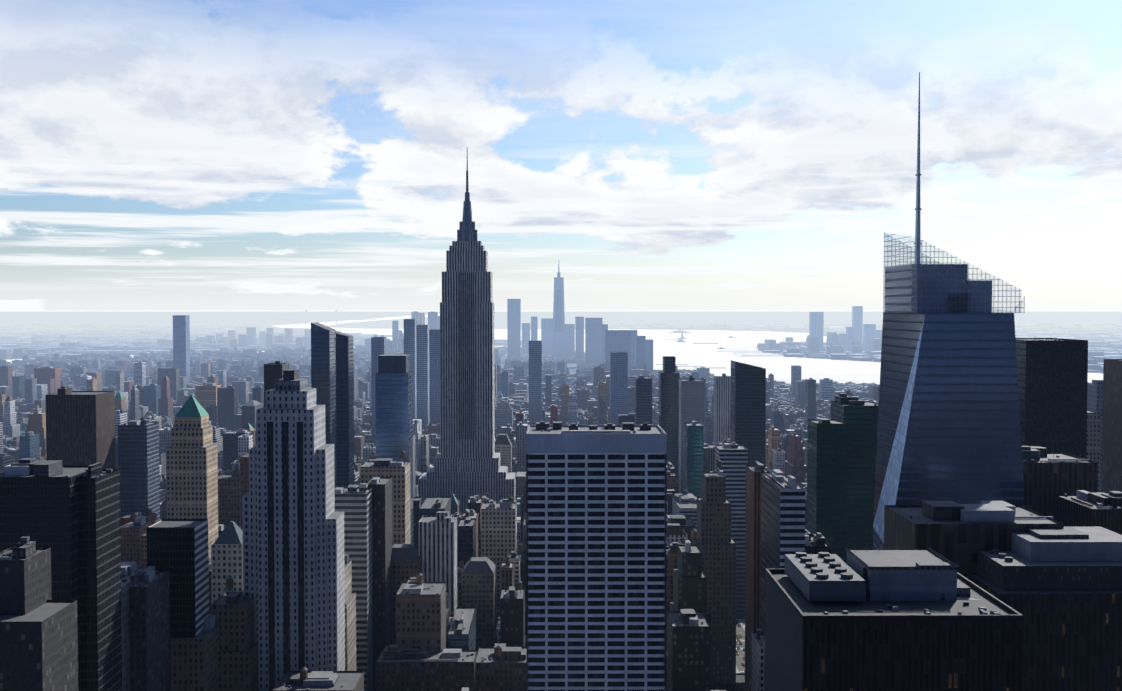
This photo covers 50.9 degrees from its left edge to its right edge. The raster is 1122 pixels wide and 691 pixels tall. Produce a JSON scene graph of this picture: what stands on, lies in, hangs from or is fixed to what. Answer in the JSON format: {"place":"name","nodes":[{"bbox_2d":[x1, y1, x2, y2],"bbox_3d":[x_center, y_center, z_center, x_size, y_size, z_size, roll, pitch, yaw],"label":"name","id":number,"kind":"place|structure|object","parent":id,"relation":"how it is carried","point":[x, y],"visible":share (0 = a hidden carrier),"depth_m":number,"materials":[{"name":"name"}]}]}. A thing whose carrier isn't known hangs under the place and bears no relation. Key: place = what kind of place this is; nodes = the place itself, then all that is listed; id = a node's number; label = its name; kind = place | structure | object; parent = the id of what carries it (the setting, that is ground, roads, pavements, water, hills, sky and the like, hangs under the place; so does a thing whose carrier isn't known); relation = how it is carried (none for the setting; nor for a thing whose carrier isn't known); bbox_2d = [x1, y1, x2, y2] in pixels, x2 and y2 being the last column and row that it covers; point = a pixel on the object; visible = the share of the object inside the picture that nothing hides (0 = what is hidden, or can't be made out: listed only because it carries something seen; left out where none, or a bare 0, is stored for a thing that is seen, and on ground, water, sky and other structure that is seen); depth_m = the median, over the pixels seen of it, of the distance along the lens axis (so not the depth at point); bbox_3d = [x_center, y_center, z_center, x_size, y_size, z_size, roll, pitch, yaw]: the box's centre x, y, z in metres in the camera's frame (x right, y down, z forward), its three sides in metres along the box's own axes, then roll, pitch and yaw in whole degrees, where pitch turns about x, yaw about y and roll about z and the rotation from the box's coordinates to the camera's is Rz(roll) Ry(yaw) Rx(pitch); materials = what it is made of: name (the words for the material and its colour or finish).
{"place":"outdoors","nodes":[
{"label":"outdoors","id":0,"kind":"place"},
{"bbox_2d":[6,311,1102,384],"bbox_3d":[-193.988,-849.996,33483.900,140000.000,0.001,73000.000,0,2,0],"label":"harbour water","id":1,"kind":"structure","parent":0,"point":[691,354],"depth_m":6495.15,"materials":[{"name":"liquid"}]},
{"bbox_2d":[637,330,784,348],"bbox_3d":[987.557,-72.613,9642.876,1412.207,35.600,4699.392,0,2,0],"label":"harbour boats","id":2,"kind":"object","parent":1,"relation":"on","point":[680,331],"visible":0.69,"depth_m":9902.62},
{"bbox_2d":[0,311,1121,402],"bbox_3d":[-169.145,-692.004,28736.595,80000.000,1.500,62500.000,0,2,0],"label":"land","id":3,"kind":"structure","parent":0,"point":[610,318],"depth_m":27715.32,"materials":[{"name":"grey"}]},
{"bbox_2d":[266,310,782,364],"bbox_3d":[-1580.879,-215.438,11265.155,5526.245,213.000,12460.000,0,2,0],"label":"harbour statue and bridge","id":4,"kind":"object","parent":3,"relation":"on","point":[337,319],"visible":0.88,"depth_m":17459.55,"materials":[{"name":"grey"}]},
{"bbox_2d":[0,149,1121,690],"bbox_3d":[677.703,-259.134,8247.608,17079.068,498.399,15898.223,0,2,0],"label":"city buildings","id":5,"kind":"structure","parent":3,"relation":"on","point":[436,503],"depth_m":646.22,"materials":[{"name":"grey concrete"}]},
{"bbox_2d":[736,618,744,665],"bbox_3d":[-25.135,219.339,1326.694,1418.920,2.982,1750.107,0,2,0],"label":"cars","id":6,"kind":"object","parent":3,"relation":"on","point":[740,643],"depth_m":922.59,"materials":[{"name":"paint"}]},
{"bbox_2d":[736,619,744,672],"bbox_3d":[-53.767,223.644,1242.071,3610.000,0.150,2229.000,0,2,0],"label":"city block pavements","id":7,"kind":"structure","parent":3,"relation":"on","point":[742,622],"depth_m":980.81,"materials":[{"name":"concrete"}]},
{"bbox_2d":[873,72,1024,549],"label":"faceted glass tower","id":8,"kind":"structure","parent":3,"relation":"on","point":[949,428],"depth_m":549.46,"materials":[{"name":"blue glass"}]},
{"bbox_2d":[0,0,1121,310],"label":"sky","id":9,"kind":"structure","parent":0,"point":[156,155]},
{"bbox_2d":[736,618,744,672],"bbox_3d":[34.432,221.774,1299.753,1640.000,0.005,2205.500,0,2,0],"label":"avenue roads","id":10,"kind":"structure","parent":0,"point":[741,655],"depth_m":909.83,"materials":[{"name":"grey asphalt"}]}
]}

